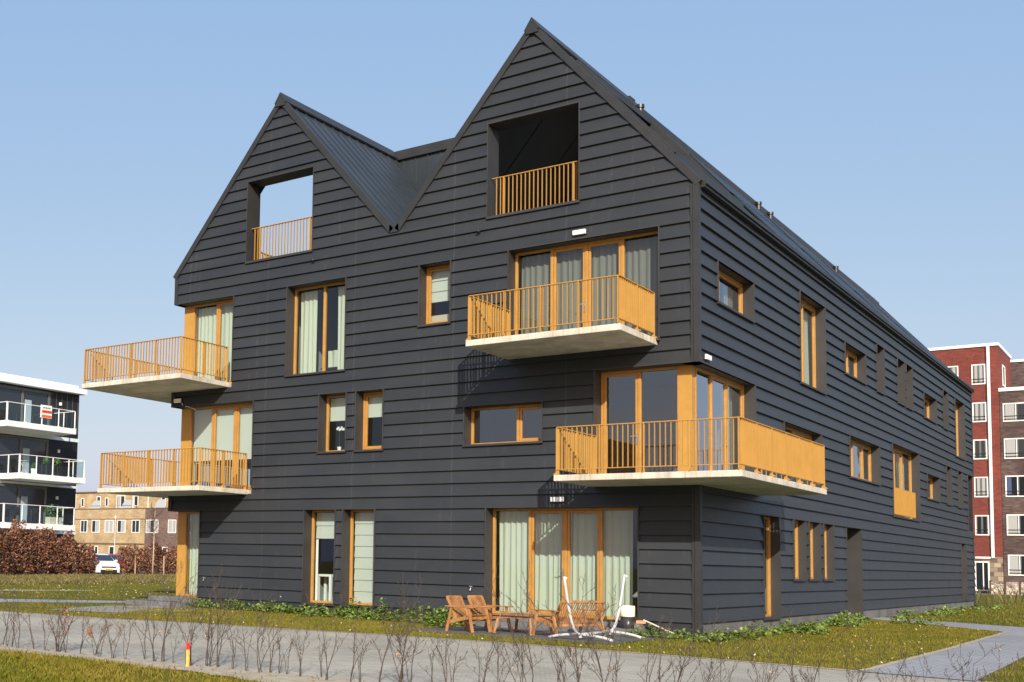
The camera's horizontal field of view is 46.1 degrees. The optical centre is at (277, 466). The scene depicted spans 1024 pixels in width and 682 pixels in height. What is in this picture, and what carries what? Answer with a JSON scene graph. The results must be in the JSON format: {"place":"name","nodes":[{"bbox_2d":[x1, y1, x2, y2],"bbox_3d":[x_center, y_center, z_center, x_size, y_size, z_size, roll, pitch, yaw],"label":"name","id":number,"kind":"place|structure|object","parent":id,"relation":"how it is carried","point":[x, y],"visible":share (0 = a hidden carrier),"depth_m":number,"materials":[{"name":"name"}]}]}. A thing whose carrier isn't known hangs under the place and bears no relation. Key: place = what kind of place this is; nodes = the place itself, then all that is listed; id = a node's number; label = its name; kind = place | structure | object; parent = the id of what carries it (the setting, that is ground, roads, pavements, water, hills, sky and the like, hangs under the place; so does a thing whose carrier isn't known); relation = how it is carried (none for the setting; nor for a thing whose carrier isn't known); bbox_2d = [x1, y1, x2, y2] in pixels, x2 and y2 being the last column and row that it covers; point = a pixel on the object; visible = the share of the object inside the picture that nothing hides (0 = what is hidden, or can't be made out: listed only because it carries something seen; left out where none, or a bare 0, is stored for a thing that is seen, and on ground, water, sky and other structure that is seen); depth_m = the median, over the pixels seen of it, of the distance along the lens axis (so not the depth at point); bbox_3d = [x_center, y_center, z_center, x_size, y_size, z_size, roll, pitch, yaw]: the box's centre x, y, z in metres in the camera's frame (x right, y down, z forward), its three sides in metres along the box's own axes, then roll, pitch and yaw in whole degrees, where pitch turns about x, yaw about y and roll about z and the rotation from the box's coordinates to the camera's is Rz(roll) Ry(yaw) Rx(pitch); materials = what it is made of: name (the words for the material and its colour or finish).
{"place":"outdoors","nodes":[
{"label":"outdoors","id":0,"kind":"place"},
{"bbox_2d":[0,599,124,602],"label":"garden path","id":1,"kind":"structure","parent":0,"point":[44,600],"depth_m":35.50,"materials":[{"name":"concrete"}]},
{"bbox_2d":[74,491,156,566],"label":"row house","id":2,"kind":"structure","parent":0,"point":[96,513],"depth_m":152.78,"materials":[{"name":"yellow brick"}]},
{"bbox_2d":[53,605,196,612],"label":"side path","id":3,"kind":"structure","parent":0,"point":[111,608],"depth_m":31.13,"materials":[{"name":"concrete"}]},
{"bbox_2d":[0,647,271,681],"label":"lawn grass","id":4,"kind":"structure","parent":0,"point":[13,674],"depth_m":14.23,"materials":[{"name":"plant"}]},
{"bbox_2d":[144,497,190,563],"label":"row house","id":5,"kind":"structure","parent":0,"point":[167,537],"depth_m":146.33,"materials":[{"name":"brown brick"}]},
{"bbox_2d":[8,606,601,643],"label":"lawn grass","id":6,"kind":"structure","parent":0,"point":[287,620],"depth_m":26.76,"materials":[{"name":"plant"}]},
{"bbox_2d":[0,611,988,681],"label":"road","id":7,"kind":"structure","parent":0,"point":[341,666],"depth_m":17.76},
{"bbox_2d":[6,611,860,671],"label":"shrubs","id":8,"kind":"object","parent":7,"relation":"on","point":[517,643],"visible":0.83,"depth_m":20.72,"materials":[{"name":"plant"}]},
{"bbox_2d":[0,582,1023,681],"bbox_3d":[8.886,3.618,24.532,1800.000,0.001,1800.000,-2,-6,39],"label":"ground","id":9,"kind":"structure","parent":0,"point":[983,602],"depth_m":29.03,"materials":[{"name":"plant"}]},
{"bbox_2d":[0,373,86,574],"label":"apartment building","id":10,"kind":"structure","parent":9,"relation":"on","point":[29,433],"depth_m":78.06,"materials":[{"name":"grey"}]},
{"bbox_2d":[0,483,46,523],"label":"window","id":11,"kind":"structure","parent":10,"relation":"in","point":[14,494],"depth_m":77.56,"materials":[{"name":"grey"}]},
{"bbox_2d":[0,434,48,474],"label":"window","id":12,"kind":"structure","parent":10,"relation":"in","point":[9,444],"depth_m":77.56,"materials":[{"name":"grey"}]},
{"bbox_2d":[0,384,50,424],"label":"window","id":13,"kind":"structure","parent":10,"relation":"in","point":[12,394],"depth_m":77.75,"materials":[{"name":"grey"}]},
{"bbox_2d":[45,504,62,524],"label":"potted plant","id":14,"kind":"object","parent":10,"relation":"on","point":[50,520],"visible":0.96,"depth_m":76.92,"materials":[{"name":"green plant"}]},
{"bbox_2d":[0,601,168,610],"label":"lawn grass","id":15,"kind":"structure","parent":9,"relation":"on","point":[48,607],"depth_m":31.96,"materials":[{"name":"plant"}]},
{"bbox_2d":[0,573,175,583],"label":"dry grass","id":16,"kind":"structure","parent":9,"relation":"on","point":[65,578],"depth_m":62.65,"materials":[{"name":"plant"}]},
{"bbox_2d":[0,581,188,599],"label":"lawn grass","id":17,"kind":"structure","parent":9,"relation":"on","point":[99,595],"depth_m":47.20,"materials":[{"name":"plant"}]},
{"bbox_2d":[0,645,377,681],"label":"sand strip","id":18,"kind":"object","parent":9,"relation":"on","point":[265,676],"visible":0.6,"depth_m":14.83,"materials":[{"name":"soil"}]},
{"bbox_2d":[49,578,86,651],"bbox_3d":[-3.126,2.229,17.252,0.584,1.134,0.843,2,-5,-13],"label":"hedge sapling","id":19,"kind":"object","parent":18,"relation":"on","point":[66,607],"visible":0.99,"depth_m":17.30,"materials":[{"name":"brown plant"}]},
{"bbox_2d":[155,562,191,661],"bbox_3d":[-1.477,2.016,16.094,0.531,1.449,0.700,3,-5,-15],"label":"hedge sapling","id":20,"kind":"object","parent":18,"relation":"on","point":[163,645],"visible":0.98,"depth_m":16.08,"materials":[{"name":"brown plant"}]},
{"bbox_2d":[168,582,209,665],"bbox_3d":[-1.171,2.117,15.645,0.432,1.178,0.570,-3,-6,43],"label":"hedge sapling","id":21,"kind":"object","parent":18,"relation":"on","point":[191,630],"visible":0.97,"depth_m":15.57,"materials":[{"name":"brown plant"}]},
{"bbox_2d":[191,567,237,665],"bbox_3d":[-0.873,2.009,15.581,0.517,1.409,0.681,0,-5,19],"label":"hedge sapling","id":22,"kind":"object","parent":18,"relation":"on","point":[207,653],"visible":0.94,"depth_m":15.61,"materials":[{"name":"brown plant"}]},
{"bbox_2d":[213,580,249,666],"bbox_3d":[-0.646,2.106,15.553,0.513,1.222,0.835,2,-5,-13],"label":"hedge sapling","id":23,"kind":"object","parent":18,"relation":"on","point":[218,631],"visible":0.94,"depth_m":15.50,"materials":[{"name":"brown plant"}]},
{"bbox_2d":[237,592,282,671],"bbox_3d":[-0.225,2.144,14.932,0.606,1.064,0.567,1,-5,2],"label":"hedge sapling","id":24,"kind":"object","parent":18,"relation":"on","point":[258,637],"visible":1,"depth_m":14.85,"materials":[{"name":"brown plant"}]},
{"bbox_2d":[365,573,413,681],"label":"hedge sapling","id":25,"kind":"object","parent":18,"relation":"on","point":[390,631],"visible":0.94,"depth_m":13.76,"materials":[{"name":"brown plant"}]},
{"bbox_2d":[373,602,426,681],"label":"hedge sapling","id":26,"kind":"object","parent":18,"relation":"on","point":[399,646],"visible":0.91,"depth_m":13.63,"materials":[{"name":"brown plant"}]},
{"bbox_2d":[391,576,433,681],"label":"hedge sapling","id":27,"kind":"object","parent":18,"relation":"on","point":[410,622],"visible":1,"depth_m":13.43,"materials":[{"name":"brown plant"}]},
{"bbox_2d":[421,622,467,681],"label":"hedge sapling","id":28,"kind":"object","parent":18,"relation":"on","point":[445,656],"visible":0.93,"depth_m":13.31,"materials":[{"name":"brown plant"}]},
{"bbox_2d":[464,619,503,681],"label":"hedge sapling","id":29,"kind":"object","parent":18,"relation":"on","point":[479,663],"visible":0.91,"depth_m":13.02,"materials":[{"name":"brown plant"}]},
{"bbox_2d":[484,624,522,681],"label":"hedge sapling","id":30,"kind":"object","parent":18,"relation":"on","point":[498,668],"visible":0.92,"depth_m":12.75,"materials":[{"name":"brown plant"}]},
{"bbox_2d":[483,561,553,681],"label":"hedge sapling","id":31,"kind":"object","parent":18,"relation":"on","point":[493,595],"visible":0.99,"depth_m":12.56,"materials":[{"name":"brown plant"}]},
{"bbox_2d":[493,612,543,681],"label":"hedge sapling","id":32,"kind":"object","parent":18,"relation":"on","point":[516,662],"visible":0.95,"depth_m":12.69,"materials":[{"name":"brown plant"}]},
{"bbox_2d":[518,562,577,681],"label":"hedge sapling","id":33,"kind":"object","parent":18,"relation":"on","point":[529,598],"visible":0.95,"depth_m":12.28,"materials":[{"name":"brown plant"}]},
{"bbox_2d":[555,600,616,681],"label":"hedge sapling","id":34,"kind":"object","parent":18,"relation":"on","point":[576,664],"visible":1,"depth_m":11.95,"materials":[{"name":"brown plant"}]},
{"bbox_2d":[560,579,623,681],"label":"hedge sapling","id":35,"kind":"object","parent":18,"relation":"on","point":[595,652],"visible":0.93,"depth_m":12.01,"materials":[{"name":"brown plant"}]},
{"bbox_2d":[655,612,726,681],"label":"hedge sapling","id":36,"kind":"object","parent":18,"relation":"on","point":[682,667],"visible":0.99,"depth_m":11.36,"materials":[{"name":"brown plant"}]},
{"bbox_2d":[681,635,749,681],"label":"hedge sapling","id":37,"kind":"object","parent":18,"relation":"on","point":[710,661],"visible":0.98,"depth_m":11.23,"materials":[{"name":"brown plant"}]},
{"bbox_2d":[705,605,749,681],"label":"hedge sapling","id":38,"kind":"object","parent":18,"relation":"on","point":[721,649],"visible":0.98,"depth_m":11.01,"materials":[{"name":"brown plant"}]},
{"bbox_2d":[731,625,789,681],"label":"hedge sapling","id":39,"kind":"object","parent":18,"relation":"on","point":[754,665],"visible":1,"depth_m":10.90,"materials":[{"name":"brown plant"}]},
{"bbox_2d":[766,606,854,681],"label":"hedge sapling","id":40,"kind":"object","parent":18,"relation":"on","point":[792,674],"visible":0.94,"depth_m":10.57,"materials":[{"name":"brown plant"}]},
{"bbox_2d":[837,629,889,681],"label":"hedge sapling","id":41,"kind":"object","parent":18,"relation":"on","point":[853,677],"visible":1,"depth_m":10.33,"materials":[{"name":"brown plant"}]},
{"bbox_2d":[185,596,477,626],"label":"weeds","id":42,"kind":"object","parent":9,"relation":"on","point":[440,616],"visible":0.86,"depth_m":29.24,"materials":[{"name":"green plant"}]},
{"bbox_2d":[81,17,975,636],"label":"apartment building","id":43,"kind":"structure","parent":9,"relation":"on","point":[563,309],"depth_m":29.74,"materials":[{"name":"dark painted wood cladding"},{"name":"yellow-orange wood"},{"name":"glass"}]},
{"bbox_2d":[171,510,201,596],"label":"window","id":44,"kind":"structure","parent":43,"relation":"in","point":[195,524],"depth_m":34.42,"materials":[{"name":"orange glass"}]},
{"bbox_2d":[177,295,234,382],"bbox_3d":[-2.001,-3.621,34.340,2.310,2.535,0.594,-2,-6,39],"label":"window","id":45,"kind":"structure","parent":43,"relation":"in","point":[216,324],"depth_m":34.43,"materials":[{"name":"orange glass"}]},
{"bbox_2d":[174,399,254,489],"bbox_3d":[-1.776,-0.559,33.794,3.150,2.515,0.495,-2,-6,39],"label":"window","id":46,"kind":"structure","parent":43,"relation":"in","point":[227,426],"depth_m":33.94,"materials":[{"name":"orange glass"}]},
{"bbox_2d":[284,276,347,376],"bbox_3d":[1.190,-3.742,31.760,2.040,2.555,0.607,-2,-6,39],"label":"window","id":47,"kind":"structure","parent":43,"relation":"in","point":[309,300],"depth_m":32.24,"materials":[{"name":"clear glass"}]},
{"bbox_2d":[301,509,336,605],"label":"window","id":48,"kind":"structure","parent":43,"relation":"in","point":[326,523],"depth_m":31.36,"materials":[{"name":"orange glass"}]},
{"bbox_2d":[317,574,332,600],"bbox_3d":[1.381,3.378,31.813,0.490,0.840,0.410,-2,-6,39],"label":"white stool","id":49,"kind":"object","parent":43,"relation":"in","point":[326,576],"visible":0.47,"depth_m":31.77,"materials":[{"name":"white plastic"}]},
{"bbox_2d":[321,350,337,370],"bbox_3d":[1.587,-2.755,32.479,0.574,1.021,0.500,-2,-6,39],"label":"chair with cloth","id":50,"kind":"object","parent":43,"relation":"on","point":[333,360],"visible":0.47,"depth_m":32.59,"materials":[{"name":"fabric"}]},
{"bbox_2d":[317,391,347,453],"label":"window","id":51,"kind":"structure","parent":43,"relation":"in","point":[339,405],"depth_m":31.36,"materials":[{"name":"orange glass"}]},
{"bbox_2d":[340,508,376,607],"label":"window","id":52,"kind":"structure","parent":43,"relation":"in","point":[365,523],"depth_m":30.53,"materials":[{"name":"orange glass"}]},
{"bbox_2d":[354,388,384,451],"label":"window","id":53,"kind":"structure","parent":43,"relation":"in","point":[369,403],"depth_m":30.60,"materials":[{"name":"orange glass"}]},
{"bbox_2d":[417,259,451,327],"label":"window","id":54,"kind":"structure","parent":43,"relation":"in","point":[434,280],"depth_m":29.65,"materials":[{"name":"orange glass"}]},
{"bbox_2d":[462,400,543,446],"bbox_3d":[5.495,-0.991,27.930,2.110,1.005,0.485,-2,-6,39],"label":"window","id":55,"kind":"structure","parent":43,"relation":"in","point":[468,412],"depth_m":27.97,"materials":[{"name":"orange glass"}]},
{"bbox_2d":[483,505,639,622],"bbox_3d":[6.595,2.227,26.805,3.790,2.585,0.609,-2,-6,39],"label":"window","id":56,"kind":"structure","parent":43,"relation":"in","point":[592,544],"depth_m":27.06,"materials":[{"name":"clear glass"}]},
{"bbox_2d":[507,225,660,341],"bbox_3d":[7.140,-3.968,26.973,3.720,2.585,0.612,-2,-6,39],"label":"window","id":57,"kind":"structure","parent":43,"relation":"in","point":[637,260],"depth_m":27.15,"materials":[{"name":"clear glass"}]},
{"bbox_2d":[593,361,701,473],"bbox_3d":[8.194,-0.950,25.752,2.320,2.545,0.470,-2,-6,39],"label":"window","id":58,"kind":"structure","parent":43,"relation":"in","point":[600,377],"depth_m":26.15,"materials":[{"name":"orange glass"}]},
{"bbox_2d":[683,361,756,471],"bbox_3d":[10.070,-0.846,26.521,0.508,2.545,3.890,-2,-6,39],"label":"window","id":59,"kind":"structure","parent":43,"relation":"in","point":[747,392],"depth_m":27.10,"materials":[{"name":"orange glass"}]},
{"bbox_2d":[716,259,755,323],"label":"window","id":60,"kind":"structure","parent":43,"relation":"in","point":[746,290],"depth_m":27.96,"materials":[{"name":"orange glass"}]},
{"bbox_2d":[762,514,781,619],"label":"window","id":61,"kind":"structure","parent":43,"relation":"in","point":[772,524],"depth_m":29.12,"materials":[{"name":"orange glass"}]},
{"bbox_2d":[792,518,807,580],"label":"window","id":62,"kind":"structure","parent":43,"relation":"in","point":[799,545],"depth_m":30.98,"materials":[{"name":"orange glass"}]},
{"bbox_2d":[782,420,821,443],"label":"window","id":63,"kind":"structure","parent":43,"relation":"in","point":[792,429],"depth_m":31.81,"materials":[{"name":"orange glass"}]},
{"bbox_2d":[798,289,826,394],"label":"window","id":64,"kind":"structure","parent":43,"relation":"in","point":[818,314],"depth_m":33.23,"materials":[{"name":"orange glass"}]},
{"bbox_2d":[807,521,821,580],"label":"window","id":65,"kind":"structure","parent":43,"relation":"in","point":[814,535],"depth_m":32.13,"materials":[{"name":"orange glass"}]},
{"bbox_2d":[822,523,835,580],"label":"window","id":66,"kind":"structure","parent":43,"relation":"in","point":[828,548],"depth_m":33.24,"materials":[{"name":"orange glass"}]},
{"bbox_2d":[843,341,866,385],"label":"window","id":67,"kind":"structure","parent":43,"relation":"in","point":[859,360],"depth_m":37.02,"materials":[{"name":"orange glass"}]},
{"bbox_2d":[848,434,880,485],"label":"window","id":68,"kind":"structure","parent":43,"relation":"in","point":[873,452],"depth_m":37.87,"materials":[{"name":"orange glass"}]},
{"bbox_2d":[891,443,920,521],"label":"window","id":69,"kind":"structure","parent":43,"relation":"in","point":[905,463],"depth_m":42.77,"materials":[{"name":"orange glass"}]},
{"bbox_2d":[923,392,937,424],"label":"window","id":70,"kind":"structure","parent":43,"relation":"in","point":[930,404],"depth_m":46.36,"materials":[{"name":"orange glass"}]},
{"bbox_2d":[926,473,940,502],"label":"window","id":71,"kind":"structure","parent":43,"relation":"in","point":[933,484],"depth_m":46.39,"materials":[{"name":"orange glass"}]},
{"bbox_2d":[954,397,965,460],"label":"window","id":72,"kind":"structure","parent":43,"relation":"in","point":[959,413],"depth_m":51.53,"materials":[{"name":"orange glass"}]},
{"bbox_2d":[621,610,945,642],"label":"weeds","id":73,"kind":"object","parent":9,"relation":"on","point":[842,620],"visible":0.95,"depth_m":26.39,"materials":[{"name":"green plant"}]},
{"bbox_2d":[896,602,1009,618],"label":"weeds","id":74,"kind":"object","parent":9,"relation":"on","point":[946,611],"visible":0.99,"depth_m":42.13,"materials":[{"name":"green plant"}]},
{"bbox_2d":[976,586,1023,606],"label":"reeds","id":75,"kind":"object","parent":9,"relation":"on","point":[1001,597],"visible":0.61,"depth_m":58.83,"materials":[{"name":"brown plant"}]},
{"bbox_2d":[980,658,1023,681],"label":"lawn grass","id":76,"kind":"structure","parent":9,"relation":"on","point":[1008,672],"depth_m":17.13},
{"bbox_2d":[0,0,1023,491],"label":"sky","id":77,"kind":"structure","parent":0,"point":[887,136],"materials":[{"name":"blue"}]},
{"bbox_2d":[409,626,681,643],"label":"patio","id":78,"kind":"structure","parent":0,"point":[479,630],"depth_m":24.14,"materials":[{"name":"concrete"}]},
{"bbox_2d":[445,595,493,632],"bbox_3d":[4.032,3.125,24.570,0.680,0.751,0.818,6,-6,-43],"label":"garden chair","id":79,"kind":"object","parent":78,"relation":"on","point":[461,618],"visible":0.96,"depth_m":24.55,"materials":[{"name":"brown wood"}]},
{"bbox_2d":[466,595,513,631],"bbox_3d":[4.564,3.180,25.101,0.680,0.751,0.818,5,-6,-41],"label":"garden chair","id":80,"kind":"object","parent":78,"relation":"on","point":[492,617],"visible":0.59,"depth_m":25.17,"materials":[{"name":"brown wood"}]},
{"bbox_2d":[493,613,552,634],"bbox_3d":[5.159,3.312,24.416,0.946,0.403,0.960,-3,-6,43],"label":"table","id":81,"kind":"object","parent":78,"relation":"on","point":[525,615],"visible":0.79,"depth_m":24.31,"materials":[{"name":"brown wood"}]},
{"bbox_2d":[531,600,606,637],"bbox_3d":[5.970,3.111,23.823,1.400,0.751,0.818,4,-5,-31],"label":"garden bench","id":82,"kind":"object","parent":78,"relation":"on","point":[553,622],"visible":0.79,"depth_m":23.67,"materials":[{"name":"brown wood"}]},
{"bbox_2d":[548,574,641,641],"bbox_3d":[6.420,2.821,23.431,1.405,1.297,2.736,-2,-6,39],"label":"hammock stand","id":83,"kind":"object","parent":78,"relation":"on","point":[595,632],"visible":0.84,"depth_m":23.03,"materials":[{"name":"grey metal"}]},
{"bbox_2d":[620,605,634,628],"bbox_3d":[7.499,3.232,24.918,0.316,0.485,0.316,-2,-6,39],"label":"patio pot","id":84,"kind":"object","parent":78,"relation":"on","point":[627,612],"visible":0.9,"depth_m":24.79,"materials":[{"name":"beige ceramic"}]},
{"bbox_2d":[529,618,1006,670],"bbox_3d":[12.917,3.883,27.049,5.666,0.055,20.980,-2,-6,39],"label":"lawn grass","id":85,"kind":"structure","parent":0,"point":[876,627],"depth_m":22.71,"materials":[{"name":"plant"}]},
{"bbox_2d":[861,617,1023,680],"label":"path","id":86,"kind":"structure","parent":0,"point":[1011,639],"depth_m":20.25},
{"bbox_2d":[889,601,1023,626],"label":"lawn grass","id":87,"kind":"structure","parent":0,"point":[987,614],"depth_m":40.70,"materials":[{"name":"plant"}]},
{"bbox_2d":[927,342,1011,593],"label":"apartment building","id":88,"kind":"structure","parent":0,"point":[983,370],"depth_m":91.03,"materials":[{"name":"red brick"}]},
{"bbox_2d":[971,364,985,384],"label":"window","id":89,"kind":"structure","parent":88,"relation":"in","point":[978,376],"depth_m":91.72,"materials":[{"name":"white"}]},
{"bbox_2d":[972,402,986,421],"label":"window","id":90,"kind":"structure","parent":88,"relation":"in","point":[979,408],"depth_m":91.48,"materials":[{"name":"white"}]},
{"bbox_2d":[973,439,987,459],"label":"window","id":91,"kind":"structure","parent":88,"relation":"in","point":[980,445],"depth_m":91.25,"materials":[{"name":"white"}]},
{"bbox_2d":[974,477,988,496],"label":"window","id":92,"kind":"structure","parent":88,"relation":"in","point":[980,483],"depth_m":91.01,"materials":[{"name":"white"}]},
{"bbox_2d":[975,515,988,534],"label":"window","id":93,"kind":"structure","parent":88,"relation":"in","point":[981,521],"depth_m":90.79,"materials":[{"name":"white"}]},
{"bbox_2d":[975,561,989,590],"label":"entrance door","id":94,"kind":"structure","parent":88,"relation":"in","point":[982,568],"depth_m":90.51,"materials":[{"name":"white"}]},
{"bbox_2d":[998,386,1023,581],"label":"apartment building","id":95,"kind":"structure","parent":0,"point":[1011,400],"depth_m":89.76,"materials":[{"name":"brown brick"}]},
{"bbox_2d":[1003,402,1023,421],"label":"window","id":96,"kind":"structure","parent":95,"relation":"in","point":[1012,412],"depth_m":90.08,"materials":[{"name":"white"}]},
{"bbox_2d":[1004,438,1023,458],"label":"window","id":97,"kind":"structure","parent":95,"relation":"in","point":[1013,447],"depth_m":89.88,"materials":[{"name":"white"}]},
{"bbox_2d":[1005,475,1023,496],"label":"window","id":98,"kind":"structure","parent":95,"relation":"in","point":[1014,485],"depth_m":89.66,"materials":[{"name":"white"}]},
{"bbox_2d":[1006,514,1023,535],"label":"window","id":99,"kind":"structure","parent":95,"relation":"in","point":[1015,522],"depth_m":89.42,"materials":[{"name":"white"}]},
{"bbox_2d":[1008,555,1023,575],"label":"window","id":100,"kind":"structure","parent":95,"relation":"in","point":[1015,562],"depth_m":89.20,"materials":[{"name":"white"}]},
{"bbox_2d":[1010,359,1023,386],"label":"apartment building","id":101,"kind":"structure","parent":0,"point":[1017,373],"depth_m":96.77,"materials":[{"name":"brown brick"}]},
{"label":"bare soil","id":102,"kind":"structure","parent":0,"visible":0},
{"bbox_2d":[0,519,99,574],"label":"beech hedge","id":103,"kind":"object","parent":102,"relation":"on","point":[30,556],"visible":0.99,"depth_m":71.81,"materials":[{"name":"brown plant"}]},
{"bbox_2d":[115,541,189,573],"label":"beech hedge","id":104,"kind":"object","parent":102,"relation":"on","point":[143,560],"visible":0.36,"depth_m":82.66,"materials":[{"name":"brown plant"}]},
{"label":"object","id":105,"kind":"structure","parent":0,"visible":0},
{"bbox_2d":[86,554,119,574],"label":"parked car","id":106,"kind":"object","parent":105,"relation":"on","point":[108,563],"visible":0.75,"depth_m":77.69,"materials":[{"name":"white paint"}]},
{"label":"pavement","id":107,"kind":"structure","parent":0,"visible":0},
{"bbox_2d":[989,580,1023,594],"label":"gabion wall","id":108,"kind":"structure","parent":107,"relation":"on","point":[1016,586],"depth_m":88.26,"materials":[{"name":"brown"}]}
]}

